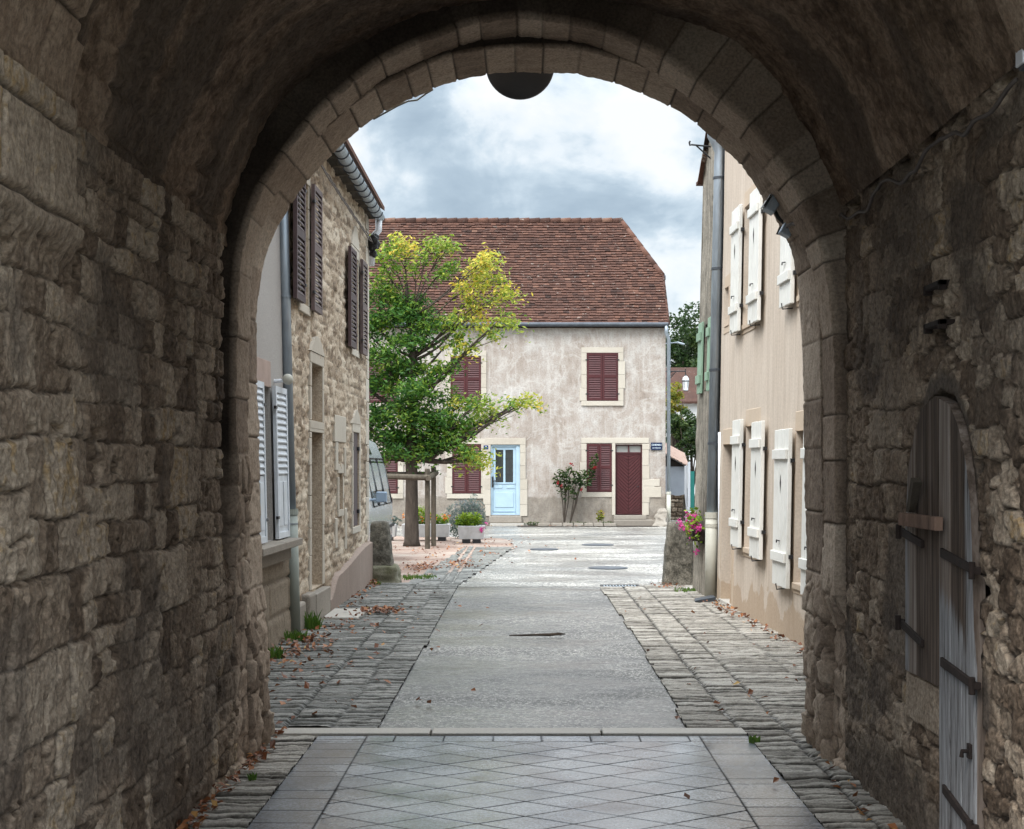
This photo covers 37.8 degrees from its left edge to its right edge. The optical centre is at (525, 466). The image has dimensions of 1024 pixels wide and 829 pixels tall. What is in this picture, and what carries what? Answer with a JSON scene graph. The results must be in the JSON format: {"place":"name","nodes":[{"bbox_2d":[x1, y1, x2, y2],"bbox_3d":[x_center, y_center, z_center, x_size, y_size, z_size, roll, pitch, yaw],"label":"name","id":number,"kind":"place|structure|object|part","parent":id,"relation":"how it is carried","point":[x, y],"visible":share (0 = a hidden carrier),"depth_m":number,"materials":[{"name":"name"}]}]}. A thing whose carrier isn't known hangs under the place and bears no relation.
{"place":"outdoors","nodes":[
{"label":"outdoors","id":0,"kind":"place"},
{"bbox_2d":[185,735,317,828],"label":"passage setts","id":1,"kind":"structure","parent":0,"point":[243,803],"depth_m":8.06,"materials":[{"name":"grey stone"}]},
{"bbox_2d":[247,772,256,780],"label":"grass tuft","id":2,"kind":"object","parent":1,"relation":"on","point":[252,777],"visible":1,"depth_m":8.29,"materials":[{"name":"green plant"}]},
{"bbox_2d":[176,715,897,828],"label":"wall foot leaves","id":3,"kind":"object","parent":1,"relation":"on","point":[194,814],"visible":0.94,"depth_m":7.84,"materials":[{"name":"brown plant"}]},
{"bbox_2d":[268,582,460,727],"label":"pavement","id":4,"kind":"structure","parent":0,"point":[394,660],"depth_m":13.27,"materials":[{"name":"stone"}]},
{"bbox_2d":[268,645,285,658],"bbox_3d":[-2.295,1.684,13.595,0.242,0.131,0.276,0,0,-35],"label":"grass tuft","id":5,"kind":"object","parent":4,"relation":"on","point":[277,653],"visible":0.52,"depth_m":13.54,"materials":[{"name":"green plant"}]},
{"bbox_2d":[284,628,309,640],"bbox_3d":[-2.293,1.690,15.011,0.301,0.121,0.265,0,0,-37],"label":"grass tuft","id":6,"kind":"object","parent":4,"relation":"on","point":[294,635],"visible":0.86,"depth_m":14.97,"materials":[{"name":"green plant"}]},
{"bbox_2d":[304,610,323,629],"bbox_3d":[-2.283,1.641,15.997,0.250,0.219,0.316,0,0,0],"label":"grass tuft","id":7,"kind":"object","parent":4,"relation":"on","point":[312,621],"visible":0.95,"depth_m":15.95,"materials":[{"name":"green plant"}]},
{"bbox_2d":[323,608,371,619],"bbox_3d":[-2.085,1.743,17.550,0.449,0.055,1.098,0,0,0],"label":"stone slab","id":8,"kind":"object","parent":4,"relation":"on","point":[342,613],"depth_m":17.43,"materials":[{"name":"grey stone"}]},
{"bbox_2d":[392,536,514,582],"bbox_3d":[-6.188,1.749,30.784,11.983,0.001,16.705,0,0,0],"label":"gravel area","id":9,"kind":"object","parent":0,"point":[399,555],"visible":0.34,"depth_m":30.73,"materials":[{"name":"beige gravel"}]},
{"bbox_2d":[367,440,394,540],"bbox_3d":[-3.510,0.565,26.320,2.401,2.370,5.640,0,0,0],"label":"camper van","id":10,"kind":"object","parent":9,"relation":"on","point":[380,503],"visible":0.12,"depth_m":26.73,"materials":[{"name":"silver metal"}]},
{"bbox_3d":[-2.638,0.269,25.573,0.208,0.848,0.871,0,0,0],"label":"side window","id":11,"kind":"part","parent":10,"relation":"part of","materials":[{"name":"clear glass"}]},
{"bbox_3d":[-2.638,0.269,26.673,0.208,0.849,1.070,0,0,0],"label":"side window","id":12,"kind":"part","parent":10,"relation":"part of","materials":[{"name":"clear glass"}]},
{"bbox_3d":[-2.638,0.269,27.923,0.208,0.849,1.169,0,0,0],"label":"side window","id":13,"kind":"part","parent":10,"relation":"part of","materials":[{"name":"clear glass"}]},
{"bbox_2d":[391,524,397,540],"bbox_3d":[-3.737,1.562,35.350,1.398,0.415,0.498,0,0,0],"label":"planter","id":14,"kind":"object","parent":9,"relation":"on","point":[394,530],"visible":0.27,"depth_m":35.12,"materials":[{"name":"white concrete"}]},
{"bbox_2d":[392,516,401,524],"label":"planter plant","id":15,"kind":"object","parent":14,"relation":"on","point":[396,519],"visible":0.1,"depth_m":35.26,"materials":[{"name":"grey plant"}]},
{"bbox_2d":[386,467,438,548],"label":"tree stakes","id":16,"kind":"object","parent":9,"relation":"on","point":[427,475],"visible":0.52,"depth_m":31.66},
{"bbox_2d":[401,573,436,579],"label":"grass","id":17,"kind":"structure","parent":9,"relation":"on","point":[416,576],"depth_m":23.23,"materials":[{"name":"green plant"}]},
{"bbox_2d":[402,524,450,540],"bbox_3d":[-2.337,1.562,35.250,1.123,0.415,0.498,0,0,0],"label":"planter","id":18,"kind":"object","parent":9,"relation":"on","point":[442,532],"visible":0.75,"depth_m":35.02,"materials":[{"name":"white concrete"}]},
{"bbox_2d":[402,507,450,523],"bbox_3d":[-2.325,1.185,35.237,1.176,0.577,0.431,0,0,0],"label":"planter plant","id":19,"kind":"object","parent":18,"relation":"in","point":[440,520],"visible":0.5,"depth_m":35.19,"materials":[{"name":"green plant"}]},
{"bbox_2d":[368,230,548,546],"bbox_3d":[-2.200,-1.708,32.725,5.436,6.975,2.469,0,0,0],"label":"street tree","id":20,"kind":"object","parent":9,"relation":"on","point":[428,445],"visible":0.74,"depth_m":32.66,"materials":[{"name":"green plant"}]},
{"bbox_2d":[444,493,486,537],"bbox_3d":[-1.466,1.227,36.286,1.152,1.226,0.906,0,0,0],"label":"lavender bush","id":21,"kind":"object","parent":9,"relation":"on","point":[473,506],"visible":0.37,"depth_m":36.23,"materials":[{"name":"grey plant"}]},
{"bbox_2d":[458,525,484,542],"bbox_3d":[-1.232,1.562,34.250,0.617,0.415,0.498,0,0,0],"label":"planter","id":22,"kind":"object","parent":9,"relation":"on","point":[467,534],"visible":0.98,"depth_m":34.02,"materials":[{"name":"white concrete"}]},
{"bbox_2d":[454,512,486,532],"bbox_3d":[-1.214,1.268,34.227,0.816,0.490,0.445,0,0,15],"label":"planter plant","id":23,"kind":"object","parent":22,"relation":"in","point":[466,520],"visible":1,"depth_m":34.19,"materials":[{"name":"green plant"}]},
{"bbox_2d":[348,73,705,365],"label":"sky","id":24,"kind":"structure","parent":0,"point":[581,147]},
{"bbox_2d":[247,736,823,828],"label":"passage paving","id":25,"kind":"structure","parent":0,"point":[497,782],"depth_m":8.19,"materials":[{"name":"stone"}]},
{"bbox_2d":[296,587,789,730],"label":"road","id":26,"kind":"structure","parent":0,"point":[591,668],"depth_m":12.91,"materials":[{"name":"grey asphalt"}]},
{"bbox_2d":[256,211,302,648],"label":"roughcast house","id":27,"kind":"structure","parent":26,"relation":"on","point":[281,541],"depth_m":14.83,"materials":[{"name":"grey paint"}]},
{"bbox_2d":[288,140,384,630],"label":"rubble house","id":28,"kind":"structure","parent":26,"relation":"on","point":[335,205],"depth_m":18.43,"materials":[{"name":"stone"}]},
{"bbox_2d":[272,728,746,735],"bbox_3d":[-0.145,1.758,9.836,3.178,0.044,0.228,0,0,0],"label":"threshold strip","id":29,"kind":"object","parent":26,"relation":"on","point":[517,731],"visible":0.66,"depth_m":9.79,"materials":[{"name":"stone"}]},
{"bbox_2d":[509,632,564,635],"bbox_3d":[0.123,1.722,15.331,0.578,0.033,0.146,0,0,0],"label":"fallen stick","id":30,"kind":"object","parent":26,"relation":"on","point":[551,634],"visible":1,"depth_m":15.30,"materials":[{"name":"brown wood"}]},
{"bbox_2d":[600,584,639,587],"bbox_3d":[1.385,1.769,21.785,0.570,0.062,0.430,0,0,0],"label":"drain grate","id":31,"kind":"object","parent":26,"relation":"on","point":[611,585],"visible":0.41,"depth_m":21.97,"materials":[{"name":"black metal"}]},
{"bbox_2d":[705,134,806,646],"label":"cream house","id":32,"kind":"structure","parent":26,"relation":"on","point":[755,544],"depth_m":16.94,"materials":[{"name":"paint"}]},
{"bbox_2d":[397,511,693,586],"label":"square","id":33,"kind":"structure","parent":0,"point":[638,551],"depth_m":28.82,"materials":[{"name":"concrete"}]},
{"bbox_2d":[370,521,401,582],"bbox_3d":[-2.109,1.298,22.489,0.484,0.965,0.527,0,0,0],"label":"guard stone","id":34,"kind":"object","parent":33,"relation":"on","point":[386,568],"visible":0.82,"depth_m":22.35,"materials":[{"name":"grey stone"}]},
{"bbox_2d":[409,546,513,583],"bbox_3d":[-0.300,1.746,27.450,3.000,0.051,10.100,0,0,0],"label":"gutter strip","id":35,"kind":"object","parent":33,"relation":"on","point":[476,556],"visible":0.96,"depth_m":26.34,"materials":[{"name":"stone"}]},
{"bbox_2d":[368,217,670,525],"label":"house","id":36,"kind":"structure","parent":33,"relation":"on","point":[587,363],"depth_m":44.51,"materials":[{"name":"paint"}]},
{"bbox_2d":[492,447,515,514],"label":"door","id":37,"kind":"structure","parent":36,"relation":"in","point":[504,489],"depth_m":44.56,"materials":[{"name":"blue paint"}]},
{"bbox_2d":[602,353,602,400],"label":"window","id":38,"kind":"structure","parent":36,"relation":"in","point":[602,353],"depth_m":44.60,"materials":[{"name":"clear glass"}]},
{"bbox_2d":[617,454,640,514],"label":"door","id":39,"kind":"structure","parent":36,"relation":"in","point":[628,465],"depth_m":44.56,"materials":[{"name":"red paint"}]},
{"bbox_2d":[651,442,661,449],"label":"street sign","id":40,"kind":"object","parent":36,"relation":"attached to","point":[656,445],"visible":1,"depth_m":44.46,"materials":[{"name":"blue metal"}]},
{"bbox_2d":[666,369,688,390],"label":"wall lantern","id":41,"kind":"object","parent":36,"relation":"attached to","point":[685,381],"depth_m":44.85,"materials":[{"name":"white metal"}]},
{"bbox_2d":[270,525,803,782],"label":"fallen leaves","id":42,"kind":"object","parent":33,"relation":"on","point":[307,639],"visible":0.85,"depth_m":15.93,"materials":[{"name":"brown plant"}]},
{"bbox_2d":[530,548,557,550],"bbox_3d":[0.400,1.755,31.600,0.600,0.030,0.600,0,0,0],"label":"manhole cover","id":43,"kind":"object","parent":33,"relation":"on","point":[543,549],"visible":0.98,"depth_m":31.39,"materials":[{"name":"metal"}]},
{"bbox_2d":[582,544,613,545],"bbox_3d":[1.620,1.755,33.400,0.720,0.030,0.720,0,0,0],"label":"manhole cover","id":44,"kind":"object","parent":33,"relation":"on","point":[597,544],"visible":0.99,"depth_m":33.32,"materials":[{"name":"metal"}]},
{"bbox_2d":[588,566,627,569],"bbox_3d":[1.430,1.755,25.800,0.680,0.030,0.680,0,0,0],"label":"manhole cover","id":45,"kind":"object","parent":33,"relation":"on","point":[608,567],"visible":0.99,"depth_m":25.73,"materials":[{"name":"metal"}]},
{"bbox_2d":[652,508,667,526],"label":"corner rock","id":46,"kind":"object","parent":33,"relation":"on","point":[660,518],"visible":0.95,"depth_m":43.92,"materials":[{"name":"grey stone"}]},
{"bbox_2d":[661,521,692,585],"bbox_3d":[2.259,1.298,22.174,0.477,0.963,0.455,0,0,0],"label":"guard stone","id":47,"kind":"object","parent":33,"relation":"on","point":[678,561],"visible":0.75,"depth_m":21.99,"materials":[{"name":"grey stone"}]},
{"label":"wall foot strip","id":48,"kind":"structure","parent":33,"relation":"on","visible":0},
{"bbox_2d":[551,453,598,522],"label":"rose bush","id":49,"kind":"object","parent":48,"relation":"on","point":[563,476],"visible":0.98,"depth_m":44.16,"materials":[{"name":"green plant"}]},
{"bbox_2d":[538,523,615,526],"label":"stone edging","id":50,"kind":"object","parent":48,"relation":"on","point":[580,524],"visible":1,"depth_m":43.79,"materials":[{"name":"grey stone"}]},
{"bbox_2d":[596,510,605,521],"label":"yellow plant","id":51,"kind":"object","parent":48,"relation":"on","point":[601,516],"visible":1,"depth_m":44.08,"materials":[{"name":"green plant"}]},
{"bbox_2d":[666,443,687,495],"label":"shed","id":52,"kind":"structure","parent":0,"point":[676,476],"depth_m":50.00,"materials":[{"name":"ceramic"}]},
{"bbox_2d":[671,495,683,519],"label":"dry stone wall","id":53,"kind":"structure","parent":0,"point":[676,506],"depth_m":49.15,"materials":[{"name":"beige stone"}]},
{"bbox_2d":[674,587,695,591],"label":"grass","id":54,"kind":"structure","parent":0,"point":[688,589],"depth_m":20.85,"materials":[{"name":"green plant"}]},
{"bbox_2d":[682,462,693,520],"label":"white gate","id":55,"kind":"structure","parent":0,"point":[688,500],"depth_m":48.32,"materials":[{"name":"white metal"}]},
{"bbox_2d":[600,584,805,729],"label":"pavement","id":56,"kind":"structure","parent":0,"point":[759,668],"depth_m":13.51,"materials":[{"name":"grey stone"}]},
{"bbox_2d":[695,595,715,601],"bbox_3d":[2.310,1.707,19.300,0.279,0.062,0.396,0,0,0],"label":"splash tray","id":57,"kind":"object","parent":56,"relation":"on","point":[710,598],"visible":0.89,"depth_m":19.18,"materials":[{"name":"metal"}]},
{"bbox_2d":[693,133,723,595],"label":"old house","id":58,"kind":"structure","parent":56,"relation":"on","point":[706,176],"depth_m":20.67,"materials":[{"name":"paint"}]},
{"bbox_2d":[687,529,703,543],"bbox_3d":[2.360,0.950,20.550,0.200,0.200,0.700,0,0,0],"label":"flower box","id":59,"kind":"object","parent":58,"relation":"attached to","point":[700,533],"visible":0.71,"depth_m":20.20,"materials":[{"name":"metal"}]},
{"bbox_2d":[676,507,704,554],"bbox_3d":[2.291,0.887,20.553,0.404,0.685,1.372,0,0,0],"label":"geranium","id":60,"kind":"object","parent":59,"relation":"in","point":[693,518],"visible":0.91,"depth_m":20.37,"materials":[{"name":"pink plant"}]},
{"bbox_2d":[688,141,710,158],"bbox_3d":[2.422,-4.353,20.600,0.347,0.283,0.026,0,0,0],"label":"hook bracket","id":61,"kind":"object","parent":58,"relation":"attached to","point":[699,148],"visible":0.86,"depth_m":20.59,"materials":[{"name":"black metal"}]},
{"bbox_2d":[742,726,905,828],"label":"passage setts","id":62,"kind":"structure","parent":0,"point":[796,761],"depth_m":8.18,"materials":[{"name":"grey stone"}]},
{"bbox_2d":[748,735,760,743],"bbox_3d":[1.453,1.723,9.451,0.068,0.055,0.062,0,0,-26],"label":"grass tuft","id":63,"kind":"object","parent":62,"relation":"on","point":[753,739],"visible":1,"depth_m":9.44,"materials":[{"name":"green plant"}]},
{"label":"ground","id":64,"kind":"structure","parent":0,"visible":0},
{"bbox_2d":[0,0,1023,828],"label":"gatehouse","id":65,"kind":"object","parent":64,"relation":"on","point":[162,162],"visible":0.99,"depth_m":6.86,"materials":[{"name":"stone"}]},
{"bbox_2d":[487,71,553,99],"bbox_3d":[-0.030,-2.612,9.654,0.338,0.477,0.338,0,0,-44],"label":"traffic mirror","id":66,"kind":"object","parent":65,"relation":"attached to","point":[515,85],"visible":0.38,"depth_m":9.62,"materials":[{"name":"metal"}]},
{"bbox_2d":[760,194,783,223],"bbox_3d":[1.538,-1.590,9.225,0.162,0.162,0.170,0,0,0],"label":"floodlight","id":67,"kind":"object","parent":65,"relation":"attached to","point":[771,204],"visible":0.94,"depth_m":9.14,"materials":[{"name":"metal"}]},
{"bbox_2d":[776,222,794,238],"bbox_3d":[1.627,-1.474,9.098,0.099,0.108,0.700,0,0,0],"label":"junction box","id":68,"kind":"object","parent":65,"relation":"attached to","point":[783,231],"visible":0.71,"depth_m":9.23,"materials":[{"name":"metal"}]},
{"bbox_2d":[895,396,952,686],"bbox_3d":[1.799,0.325,6.758,0.128,1.269,0.775,0,0,0],"label":"door leaf","id":69,"kind":"structure","parent":65,"relation":"in","point":[921,520],"depth_m":6.74,"materials":[{"name":"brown wood"}]},
{"bbox_2d":[839,77,1017,220],"bbox_3d":[1.780,-1.381,6.950,0.040,0.096,3.001,0,0,0],"label":"cable","id":70,"kind":"object","parent":65,"relation":"attached to","point":[1009,86],"visible":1,"depth_m":6.47,"materials":[{"name":"black rubber"}]},
{"bbox_2d":[939,399,986,828],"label":"door leaf","id":71,"kind":"structure","parent":65,"relation":"in","point":[962,733],"depth_m":6.20,"materials":[{"name":"grey wood"}]},
{"bbox_2d":[1016,49,1023,70],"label":"bulkhead lamp","id":72,"kind":"object","parent":65,"relation":"attached to","point":[1020,60],"visible":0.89,"depth_m":5.29,"materials":[{"name":"metal"}]},
{"bbox_2d":[666,381,688,448],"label":"yellow tree","id":73,"kind":"object","parent":64,"relation":"on","point":[675,398],"visible":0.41,"depth_m":55.98,"materials":[{"name":"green plant"}]},
{"bbox_2d":[666,435,693,462],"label":"garden shrub","id":74,"kind":"object","parent":64,"relation":"on","point":[677,448],"visible":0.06,"depth_m":57.70,"materials":[{"name":"green plant"}]},
{"bbox_2d":[666,367,696,493],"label":"red roof house","id":75,"kind":"structure","parent":64,"relation":"on","point":[689,400],"depth_m":73.27,"materials":[{"name":"ceramic"}]},
{"bbox_2d":[666,408,696,513],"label":"garden shrub","id":76,"kind":"object","parent":64,"relation":"on","point":[679,426],"visible":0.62,"depth_m":54.83,"materials":[{"name":"green plant"}]},
{"bbox_2d":[666,301,699,366],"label":"broad tree","id":77,"kind":"object","parent":64,"relation":"on","point":[681,355],"visible":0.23,"depth_m":83.23,"materials":[{"name":"green plant"}]},
{"bbox_2d":[675,428,695,509],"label":"garden shrub","id":78,"kind":"object","parent":64,"relation":"on","point":[690,439],"visible":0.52,"depth_m":52.92,"materials":[{"name":"green plant"}]}
]}

